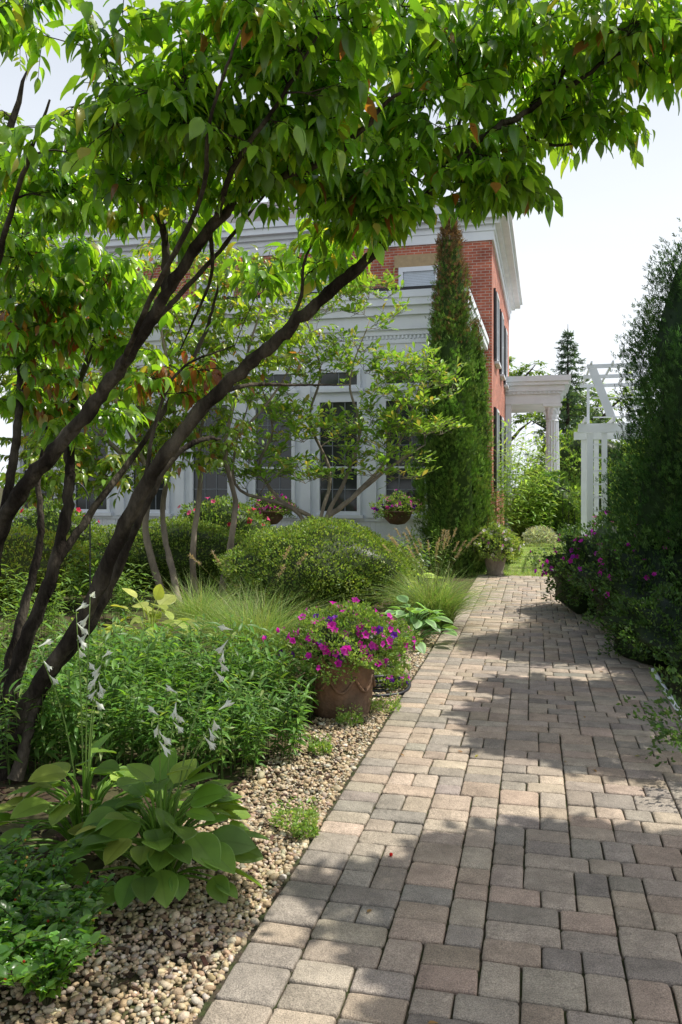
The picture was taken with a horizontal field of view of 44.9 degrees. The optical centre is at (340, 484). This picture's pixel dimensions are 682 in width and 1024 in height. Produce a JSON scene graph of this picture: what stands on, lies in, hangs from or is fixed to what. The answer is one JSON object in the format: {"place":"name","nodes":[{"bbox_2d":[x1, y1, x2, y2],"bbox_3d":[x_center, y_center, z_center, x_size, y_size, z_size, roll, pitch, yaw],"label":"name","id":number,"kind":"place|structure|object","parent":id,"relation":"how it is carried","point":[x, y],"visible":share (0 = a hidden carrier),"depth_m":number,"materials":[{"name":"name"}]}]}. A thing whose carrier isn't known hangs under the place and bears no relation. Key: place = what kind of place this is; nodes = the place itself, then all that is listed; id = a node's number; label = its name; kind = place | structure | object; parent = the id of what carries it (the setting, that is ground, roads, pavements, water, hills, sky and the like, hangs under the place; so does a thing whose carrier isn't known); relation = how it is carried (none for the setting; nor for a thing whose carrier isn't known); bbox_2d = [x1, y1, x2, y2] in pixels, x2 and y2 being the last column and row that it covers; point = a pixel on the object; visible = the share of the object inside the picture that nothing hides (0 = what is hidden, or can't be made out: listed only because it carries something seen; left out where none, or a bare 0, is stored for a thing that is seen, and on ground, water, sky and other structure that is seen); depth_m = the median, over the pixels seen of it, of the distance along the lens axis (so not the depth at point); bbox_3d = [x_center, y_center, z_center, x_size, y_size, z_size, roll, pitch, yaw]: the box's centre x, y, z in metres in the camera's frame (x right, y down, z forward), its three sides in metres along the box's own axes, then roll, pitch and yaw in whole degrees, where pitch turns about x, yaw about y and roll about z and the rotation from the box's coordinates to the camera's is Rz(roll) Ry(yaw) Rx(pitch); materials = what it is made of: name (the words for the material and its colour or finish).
{"place":"outdoors","nodes":[
{"label":"outdoors","id":0,"kind":"place"},
{"bbox_2d":[126,567,274,641],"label":"fountain grass","id":1,"kind":"object","parent":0,"point":[197,609],"depth_m":8.42,"materials":[{"name":"green plant"}]},
{"bbox_2d":[127,544,348,676],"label":"fountain grass","id":2,"kind":"object","parent":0,"point":[261,620],"depth_m":6.96,"materials":[{"name":"green plant"}]},
{"bbox_2d":[0,487,681,1023],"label":"ground","id":3,"kind":"structure","parent":0,"point":[92,855],"depth_m":4.41,"materials":[{"name":"brown soil"}]},
{"bbox_2d":[0,822,49,867],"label":"holly shrub","id":4,"kind":"object","parent":3,"relation":"on","point":[41,849],"visible":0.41,"depth_m":3.17,"materials":[{"name":"green plant"}]},
{"bbox_2d":[0,598,50,663],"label":"perennial plant","id":5,"kind":"object","parent":3,"relation":"on","point":[7,623],"visible":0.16,"depth_m":7.23,"materials":[{"name":"green plant"}]},
{"bbox_2d":[0,888,59,987],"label":"holly shrub","id":6,"kind":"object","parent":3,"relation":"on","point":[8,949],"visible":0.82,"depth_m":2.53,"materials":[{"name":"green plant"}]},
{"bbox_2d":[0,846,70,924],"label":"holly shrub","id":7,"kind":"object","parent":3,"relation":"on","point":[32,890],"visible":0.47,"depth_m":2.83,"materials":[{"name":"green plant"}]},
{"bbox_2d":[0,620,77,696],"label":"phlox plant","id":8,"kind":"object","parent":3,"relation":"on","point":[58,638],"visible":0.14,"depth_m":5.94,"materials":[{"name":"green plant"}]},
{"bbox_2d":[0,654,86,784],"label":"phlox plant","id":9,"kind":"object","parent":3,"relation":"on","point":[35,751],"visible":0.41,"depth_m":4.45,"materials":[{"name":"green plant"}]},
{"bbox_2d":[0,566,88,645],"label":"perennial plant","id":10,"kind":"object","parent":3,"relation":"on","point":[52,614],"visible":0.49,"depth_m":8.22,"materials":[{"name":"green plant"}]},
{"bbox_2d":[0,645,98,743],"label":"phlox plant","id":11,"kind":"object","parent":3,"relation":"on","point":[66,664],"visible":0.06,"depth_m":5.27,"materials":[{"name":"green plant"}]},
{"bbox_2d":[0,523,99,605],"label":"shrub","id":12,"kind":"object","parent":3,"relation":"on","point":[19,549],"visible":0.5,"depth_m":10.53,"materials":[{"name":"green plant"}]},
{"bbox_2d":[0,21,101,353],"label":"background tree","id":13,"kind":"object","parent":3,"relation":"on","point":[12,117],"visible":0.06,"depth_m":13.72,"materials":[{"name":"green plant"}]},
{"bbox_2d":[11,497,105,551],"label":"rose bush","id":14,"kind":"object","parent":3,"relation":"on","point":[51,517],"visible":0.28,"depth_m":12.81,"materials":[{"name":"green plant"}]},
{"bbox_2d":[26,634,101,692],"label":"phlox plant","id":15,"kind":"object","parent":3,"relation":"on","point":[47,655],"visible":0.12,"depth_m":6.08,"materials":[{"name":"green plant"}]},
{"bbox_2d":[19,650,141,776],"bbox_3d":[-1.511,1.284,4.748,0.703,0.634,0.716,0,0,-28],"label":"phlox plant","id":16,"kind":"object","parent":3,"relation":"on","point":[75,728],"visible":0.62,"depth_m":4.59,"materials":[{"name":"green plant"}]},
{"bbox_2d":[75,482,90,588],"bbox_3d":[-2.474,0.787,7.765,0.237,1.626,0.014,0,0,0],"label":"shepherd hook","id":17,"kind":"object","parent":3,"relation":"on","point":[89,539],"visible":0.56,"depth_m":7.76,"materials":[{"name":"black paint"}]},
{"bbox_2d":[0,592,167,884],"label":"hosta plant","id":18,"kind":"object","parent":3,"relation":"on","point":[46,777],"visible":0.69,"depth_m":3.56,"materials":[{"name":"green plant"}]},
{"bbox_2d":[36,622,147,724],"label":"phlox plant","id":19,"kind":"object","parent":3,"relation":"on","point":[98,656],"visible":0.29,"depth_m":5.50,"materials":[{"name":"green plant"}]},
{"bbox_2d":[52,541,136,613],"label":"perennial plant","id":20,"kind":"object","parent":3,"relation":"on","point":[76,582],"visible":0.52,"depth_m":10.44,"materials":[{"name":"green plant"}]},
{"bbox_2d":[62,612,131,669],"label":"phlox plant","id":21,"kind":"object","parent":3,"relation":"on","point":[117,620],"visible":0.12,"depth_m":6.89,"materials":[{"name":"green plant"}]},
{"bbox_2d":[49,663,187,780],"bbox_3d":[-1.202,1.306,4.650,0.610,0.590,0.718,0,0,32],"label":"phlox plant","id":22,"kind":"object","parent":3,"relation":"on","point":[110,741],"visible":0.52,"depth_m":4.57,"materials":[{"name":"green plant"}]},
{"bbox_2d":[85,626,152,684],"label":"phlox plant","id":23,"kind":"object","parent":3,"relation":"on","point":[108,643],"visible":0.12,"depth_m":6.27,"materials":[{"name":"green plant"}]},
{"bbox_2d":[83,563,157,624],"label":"perennial plant","id":24,"kind":"object","parent":3,"relation":"on","point":[122,599],"visible":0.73,"depth_m":9.51,"materials":[{"name":"green plant"}]},
{"bbox_2d":[71,620,209,737],"bbox_3d":[-1.267,1.273,5.410,0.838,0.656,0.834,0,0,39],"label":"phlox plant","id":25,"kind":"object","parent":3,"relation":"on","point":[150,647],"visible":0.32,"depth_m":5.36,"materials":[{"name":"green plant"}]},
{"bbox_2d":[91,584,204,656],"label":"hosta plant","id":26,"kind":"object","parent":3,"relation":"on","point":[161,598],"visible":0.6,"depth_m":7.76,"materials":[{"name":"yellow plant"}]},
{"bbox_2d":[113,621,187,680],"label":"phlox plant","id":27,"kind":"object","parent":3,"relation":"on","point":[139,633],"visible":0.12,"depth_m":6.65,"materials":[{"name":"green plant"}]},
{"bbox_2d":[77,516,257,590],"bbox_3d":[-2.562,1.031,12.591,3.302,1.128,1.530,0,0,0],"label":"boxwood shrub","id":28,"kind":"object","parent":3,"relation":"on","point":[179,538],"visible":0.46,"depth_m":12.13,"materials":[{"name":"green plant"}]},
{"bbox_2d":[0,231,337,606],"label":"garden tree","id":29,"kind":"object","parent":3,"relation":"on","point":[88,464],"visible":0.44,"depth_m":10.94,"materials":[{"name":"green plant"}]},
{"bbox_2d":[123,677,224,772],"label":"phlox plant","id":30,"kind":"object","parent":3,"relation":"on","point":[147,739],"visible":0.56,"depth_m":4.53,"materials":[{"name":"green plant"}]},
{"bbox_2d":[129,613,220,705],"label":"phlox plant","id":31,"kind":"object","parent":3,"relation":"on","point":[156,628],"visible":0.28,"depth_m":6.00,"materials":[{"name":"green plant"}]},
{"bbox_2d":[150,638,249,733],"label":"phlox plant","id":32,"kind":"object","parent":3,"relation":"on","point":[224,683],"visible":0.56,"depth_m":5.42,"materials":[{"name":"green plant"}]},
{"bbox_2d":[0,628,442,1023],"bbox_3d":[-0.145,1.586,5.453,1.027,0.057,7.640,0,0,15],"label":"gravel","id":33,"kind":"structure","parent":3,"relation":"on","point":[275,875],"depth_m":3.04,"materials":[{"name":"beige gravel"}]},
{"bbox_2d":[0,860,40,915],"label":"holly shrub","id":34,"kind":"object","parent":33,"relation":"on","point":[7,877],"visible":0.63,"depth_m":2.84,"materials":[{"name":"green plant"}]},
{"bbox_2d":[0,880,75,956],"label":"holly shrub","id":35,"kind":"object","parent":33,"relation":"on","point":[59,912],"visible":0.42,"depth_m":2.68,"materials":[{"name":"green plant"}]},
{"bbox_2d":[0,831,84,901],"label":"holly shrub","id":36,"kind":"object","parent":33,"relation":"on","point":[48,863],"visible":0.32,"depth_m":3.06,"materials":[{"name":"green plant"}]},
{"bbox_2d":[0,914,100,1006],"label":"holly shrub","id":37,"kind":"object","parent":33,"relation":"on","point":[43,974],"visible":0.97,"depth_m":2.48,"materials":[{"name":"green plant"}]},
{"bbox_2d":[0,895,112,977],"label":"holly shrub","id":38,"kind":"object","parent":33,"relation":"on","point":[85,926],"visible":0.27,"depth_m":2.69,"materials":[{"name":"green plant"}]},
{"bbox_2d":[35,855,115,924],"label":"holly shrub","id":39,"kind":"object","parent":33,"relation":"on","point":[86,890],"visible":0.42,"depth_m":2.93,"materials":[{"name":"green plant"}]},
{"bbox_2d":[58,624,270,914],"bbox_3d":[-0.732,1.091,3.308,0.802,1.027,0.821,0,0,-27],"label":"hosta plant","id":40,"kind":"object","parent":33,"relation":"on","point":[157,855],"visible":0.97,"depth_m":3.18,"materials":[{"name":"green plant"}]},
{"bbox_2d":[268,796,320,831],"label":"weed","id":41,"kind":"object","parent":33,"relation":"on","point":[283,812],"visible":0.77,"depth_m":3.84,"materials":[{"name":"green plant"}]},
{"bbox_2d":[290,809,319,839],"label":"weed","id":42,"kind":"object","parent":33,"relation":"on","point":[295,830],"visible":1,"depth_m":3.70,"materials":[{"name":"green plant"}]},
{"bbox_2d":[307,733,332,755],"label":"weed","id":43,"kind":"object","parent":33,"relation":"on","point":[319,744],"visible":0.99,"depth_m":4.86,"materials":[{"name":"green plant"}]},
{"bbox_2d":[306,650,375,719],"bbox_3d":[0.004,1.383,5.802,0.514,0.426,0.514,0,0,0],"label":"terracotta pot","id":44,"kind":"object","parent":33,"relation":"on","point":[331,697],"visible":0.54,"depth_m":5.60,"materials":[{"name":"ceramic"}]},
{"bbox_2d":[262,597,423,685],"bbox_3d":[0.059,1.068,5.821,1.008,0.566,0.984,0,0,-44],"label":"petunia plant","id":45,"kind":"object","parent":44,"relation":"in","point":[331,634],"visible":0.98,"depth_m":5.59,"materials":[{"name":"green plant"}]},
{"bbox_2d":[335,703,363,725],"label":"weed","id":46,"kind":"object","parent":33,"relation":"on","point":[340,718],"visible":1,"depth_m":5.46,"materials":[{"name":"green plant"}]},
{"bbox_2d":[370,693,401,714],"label":"weed","id":47,"kind":"object","parent":33,"relation":"on","point":[393,704],"visible":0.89,"depth_m":5.77,"materials":[{"name":"green plant"}]},
{"bbox_2d":[372,665,410,697],"bbox_3d":[0.277,1.529,6.510,0.509,0.132,0.640,0,0,-37],"label":"garden hose","id":48,"kind":"object","parent":33,"relation":"on","point":[386,689],"visible":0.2,"depth_m":6.33,"materials":[{"name":"black rubber"}]},
{"bbox_2d":[373,668,410,690],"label":"petunia plant","id":49,"kind":"object","parent":33,"relation":"on","point":[405,678],"visible":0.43,"depth_m":6.36,"materials":[{"name":"green plant"}]},
{"bbox_2d":[372,595,458,653],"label":"hosta plant","id":50,"kind":"object","parent":33,"relation":"on","point":[436,616],"visible":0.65,"depth_m":8.19,"materials":[{"name":"green plant"}]},
{"bbox_2d":[161,667,282,778],"bbox_3d":[-0.624,1.343,4.638,0.658,0.516,0.656,0,0,35],"label":"phlox plant","id":51,"kind":"object","parent":3,"relation":"on","point":[230,739],"visible":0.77,"depth_m":4.55,"materials":[{"name":"green plant"}]},
{"bbox_2d":[173,493,271,549],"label":"rose bush","id":52,"kind":"object","parent":3,"relation":"on","point":[219,514],"visible":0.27,"depth_m":13.53,"materials":[{"name":"green plant"}]},
{"bbox_2d":[175,614,274,703],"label":"phlox plant","id":53,"kind":"object","parent":3,"relation":"on","point":[248,637],"visible":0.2,"depth_m":5.96,"materials":[{"name":"green plant"}]},
{"bbox_2d":[196,630,295,730],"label":"phlox plant","id":54,"kind":"object","parent":3,"relation":"on","point":[268,677],"visible":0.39,"depth_m":5.45,"materials":[{"name":"green plant"}]},
{"bbox_2d":[219,669,316,764],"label":"phlox plant","id":55,"kind":"object","parent":3,"relation":"on","point":[293,740],"visible":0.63,"depth_m":4.80,"materials":[{"name":"green plant"}]},
{"bbox_2d":[237,640,325,726],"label":"phlox plant","id":56,"kind":"object","parent":3,"relation":"on","point":[305,674],"visible":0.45,"depth_m":5.55,"materials":[{"name":"green plant"}]},
{"bbox_2d":[2,199,570,565],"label":"brick house","id":57,"kind":"structure","parent":3,"relation":"on","point":[489,250],"depth_m":17.56,"materials":[{"name":"white paint"}]},
{"bbox_2d":[193,266,237,298],"bbox_3d":[-3.559,-5.085,23.286,1.340,2.110,0.128,0,0,14],"label":"window","id":58,"kind":"structure","parent":57,"relation":"in","point":[203,286],"depth_m":23.36,"materials":[{"name":"white paint"}]},
{"bbox_2d":[259,510,286,524],"bbox_3d":[-1.292,0.620,15.804,0.600,0.270,1.020,0,0,14],"label":"flower pot","id":59,"kind":"object","parent":57,"relation":"hanging from","point":[277,518],"visible":0.62,"depth_m":15.39,"materials":[{"name":"wicker"}]},
{"bbox_2d":[242,491,298,518],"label":"petunia plant","id":60,"kind":"object","parent":59,"relation":"in","point":[260,506],"visible":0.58,"depth_m":15.46,"materials":[{"name":"green plant"}]},
{"bbox_2d":[383,510,413,524],"bbox_3d":[1.119,0.620,15.804,0.600,0.270,1.020,0,0,14],"label":"hanging basket","id":61,"kind":"object","parent":57,"relation":"hanging from","point":[403,518],"visible":0.81,"depth_m":15.40,"materials":[{"name":"wicker"}]},
{"bbox_2d":[369,489,425,518],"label":"petunia plant","id":62,"kind":"object","parent":61,"relation":"in","point":[394,504],"visible":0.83,"depth_m":15.46,"materials":[{"name":"green plant"}]},
{"bbox_2d":[394,253,440,286],"bbox_3d":[2.071,-5.085,21.895,1.340,2.110,0.128,0,0,14],"label":"window","id":63,"kind":"structure","parent":57,"relation":"in","point":[415,269],"depth_m":21.95,"materials":[{"name":"white paint"}]},
{"bbox_2d":[495,292,500,368],"bbox_3d":[4.404,-4.315,23.138,0.128,1.970,1.120,0,0,14],"label":"window","id":64,"kind":"structure","parent":57,"relation":"in","point":[497,363],"depth_m":22.80,"materials":[{"name":"white paint"}]},
{"bbox_2d":[495,409,500,490],"bbox_3d":[4.404,-0.965,23.138,0.128,2.270,1.120,0,0,14],"label":"window","id":65,"kind":"structure","parent":57,"relation":"in","point":[497,409],"depth_m":22.65,"materials":[{"name":"white paint"}]},
{"bbox_2d":[500,312,505,380],"bbox_3d":[5.051,-4.315,25.760,0.128,1.970,1.120,0,0,14],"label":"window","id":66,"kind":"structure","parent":57,"relation":"in","point":[502,376],"depth_m":25.54,"materials":[{"name":"white paint"}]},
{"bbox_2d":[504,329,508,389],"bbox_3d":[5.698,-4.315,28.381,0.128,1.970,1.120,0,0,14],"label":"window","id":67,"kind":"structure","parent":57,"relation":"in","point":[506,386],"depth_m":28.80,"materials":[{"name":"white paint"}]},
{"bbox_2d":[213,515,423,615],"bbox_3d":[-0.265,0.982,10.215,2.621,1.227,2.171,0,0,0],"label":"boxwood shrub","id":68,"kind":"object","parent":3,"relation":"on","point":[344,559],"visible":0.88,"depth_m":9.60,"materials":[{"name":"green plant"}]},
{"bbox_2d":[202,252,472,526],"bbox_3d":[-0.080,-0.895,12.210,4.028,5.002,1.735,0,0,0],"label":"magnolia tree","id":69,"kind":"object","parent":3,"relation":"on","point":[389,414],"visible":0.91,"depth_m":12.08,"materials":[{"name":"green plant"}]},
{"bbox_2d":[0,0,681,781],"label":"dogwood tree","id":70,"kind":"object","parent":3,"relation":"on","point":[148,138],"visible":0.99,"depth_m":3.35,"materials":[{"name":"green plant"}]},
{"bbox_2d":[385,535,435,585],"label":"perennial plant","id":71,"kind":"object","parent":3,"relation":"on","point":[404,543],"visible":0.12,"depth_m":13.32,"materials":[{"name":"green plant"}]},
{"bbox_2d":[389,552,448,598],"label":"hosta plant","id":72,"kind":"object","parent":3,"relation":"on","point":[430,576],"visible":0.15,"depth_m":10.75,"materials":[{"name":"green plant"}]},
{"bbox_2d":[402,528,455,579],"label":"perennial plant","id":73,"kind":"object","parent":3,"relation":"on","point":[432,555],"visible":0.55,"depth_m":14.06,"materials":[{"name":"green plant"}]},
{"bbox_2d":[346,526,529,629],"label":"fountain grass","id":74,"kind":"object","parent":3,"relation":"on","point":[434,597],"depth_m":9.08,"materials":[{"name":"green plant"}]},
{"bbox_2d":[409,213,487,575],"bbox_3d":[1.924,-1.668,14.724,1.488,6.537,1.542,0,0,0],"label":"arborvitae tree","id":75,"kind":"object","parent":3,"relation":"on","point":[449,499],"visible":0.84,"depth_m":14.41,"materials":[{"name":"green plant"}]},
{"bbox_2d":[519,329,613,490],"bbox_3d":[11.074,-3.100,39.990,5.678,9.400,6.086,0,0,0],"label":"spruce tree","id":76,"kind":"object","parent":3,"relation":"on","point":[566,415],"visible":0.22,"depth_m":39.80,"materials":[{"name":"green plant"}]},
{"bbox_2d":[512,420,627,491],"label":"green shrub","id":77,"kind":"object","parent":3,"relation":"on","point":[570,457],"visible":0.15,"depth_m":32.30,"materials":[{"name":"green plant"}]},
{"bbox_2d":[526,506,636,615],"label":"petunia plant","id":78,"kind":"object","parent":3,"relation":"on","point":[573,598],"visible":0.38,"depth_m":10.05,"materials":[{"name":"green plant"}]},
{"bbox_2d":[532,369,643,442],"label":"background tree","id":79,"kind":"object","parent":3,"relation":"on","point":[599,404],"visible":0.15,"depth_m":47.21,"materials":[{"name":"green plant"}]},
{"bbox_2d":[562,439,644,536],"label":"green shrub","id":80,"kind":"object","parent":3,"relation":"on","point":[574,493],"visible":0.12,"depth_m":20.32,"materials":[{"name":"green plant"}]},
{"bbox_2d":[574,360,654,536],"bbox_3d":[6.587,-0.372,17.068,3.320,3.945,3.700,0,0,14],"label":"garden pergola","id":81,"kind":"object","parent":3,"relation":"on","point":[588,433],"visible":0.63,"depth_m":16.15,"materials":[{"name":"white paint"}]},
{"bbox_2d":[606,440,644,529],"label":"green shrub","id":82,"kind":"object","parent":3,"relation":"on","point":[624,498],"visible":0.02,"depth_m":14.76,"materials":[{"name":"green plant"}]},
{"bbox_2d":[582,580,681,666],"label":"green shrub","id":83,"kind":"object","parent":3,"relation":"on","point":[639,629],"visible":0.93,"depth_m":7.23,"materials":[{"name":"green plant"}]},
{"bbox_2d":[584,218,681,591],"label":"juniper tree","id":84,"kind":"object","parent":3,"relation":"on","point":[657,482],"visible":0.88,"depth_m":8.48,"materials":[{"name":"green plant"}]},
{"bbox_2d":[616,664,681,766],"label":"green shrub","id":85,"kind":"object","parent":3,"relation":"on","point":[667,732],"visible":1,"depth_m":4.70,"materials":[{"name":"green plant"}]},
{"bbox_2d":[652,630,681,689],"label":"green shrub","id":86,"kind":"object","parent":3,"relation":"on","point":[675,657],"visible":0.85,"depth_m":6.30,"materials":[{"name":"green plant"}]},
{"bbox_2d":[668,563,681,613],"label":"juniper tree","id":87,"kind":"object","parent":3,"relation":"on","point":[673,588],"visible":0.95,"depth_m":7.18,"materials":[{"name":"green plant"}]},
{"bbox_2d":[0,0,681,486],"label":"sky","id":88,"kind":"structure","parent":0,"point":[582,272],"materials":[{"name":"white"}]},
{"bbox_2d":[192,575,681,1023],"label":"path","id":89,"kind":"structure","parent":0,"point":[525,873],"depth_m":3.49,"materials":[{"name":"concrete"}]},
{"bbox_2d":[651,668,681,719],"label":"white pipe","id":90,"kind":"object","parent":89,"relation":"on","point":[657,676],"visible":0.46,"depth_m":6.21,"materials":[{"name":"white plastic"}]},
{"bbox_2d":[426,531,565,576],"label":"lawn","id":91,"kind":"structure","parent":0,"point":[523,564],"depth_m":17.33,"materials":[{"name":"green plant"}]},
{"bbox_2d":[469,317,498,572],"bbox_3d":[2.458,-0.734,14.991,0.856,4.668,0.862,0,0,0],"label":"arborvitae tree","id":92,"kind":"object","parent":91,"relation":"on","point":[487,417],"visible":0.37,"depth_m":14.87,"materials":[{"name":"green plant"}]},
{"bbox_2d":[483,549,508,575],"bbox_3d":[2.708,1.358,14.505,0.480,0.476,0.480,0,0,0],"label":"stone pot","id":93,"kind":"object","parent":91,"relation":"on","point":[494,568],"visible":0.65,"depth_m":14.37,"materials":[{"name":"grey stone"}]},
{"bbox_2d":[471,520,524,562],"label":"petunia plant","id":94,"kind":"object","parent":93,"relation":"in","point":[497,540],"visible":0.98,"depth_m":14.30,"materials":[{"name":"green plant"}]},
{"bbox_2d":[492,419,542,531],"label":"tall perennial","id":95,"kind":"object","parent":91,"relation":"on","point":[505,494],"visible":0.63,"depth_m":21.80,"materials":[{"name":"green plant"}]},
{"bbox_2d":[497,411,561,541],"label":"tall perennial","id":96,"kind":"object","parent":91,"relation":"on","point":[524,492],"visible":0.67,"depth_m":22.81,"materials":[{"name":"green plant"}]},
{"bbox_2d":[509,356,549,440],"bbox_3d":[7.416,-2.199,38.148,4.580,7.668,4.477,0,0,0],"label":"background tree","id":97,"kind":"object","parent":91,"relation":"on","point":[527,416],"visible":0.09,"depth_m":38.17,"materials":[{"name":"green plant"}]},
{"bbox_2d":[504,447,564,541],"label":"tall perennial","id":98,"kind":"object","parent":91,"relation":"on","point":[548,479],"visible":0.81,"depth_m":22.82,"materials":[{"name":"green plant"}]},
{"bbox_2d":[522,524,557,546],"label":"silver plant","id":99,"kind":"object","parent":91,"relation":"on","point":[530,533],"visible":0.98,"depth_m":21.50,"materials":[{"name":"green plant"}]},
{"bbox_2d":[508,469,580,541],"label":"shrub","id":100,"kind":"object","parent":91,"relation":"on","point":[557,519],"visible":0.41,"depth_m":23.37,"materials":[{"name":"green plant"}]},
{"bbox_3d":[3.000,1.473,9.100,0.300,0.246,0.300,0,0,0],"label":"terracotta pot","id":101,"kind":"object","parent":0,"visible":0},
{"bbox_2d":[567,522,681,630],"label":"petunia plant","id":102,"kind":"object","parent":101,"relation":"in","point":[603,585],"visible":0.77,"depth_m":8.33,"materials":[{"name":"green plant"}]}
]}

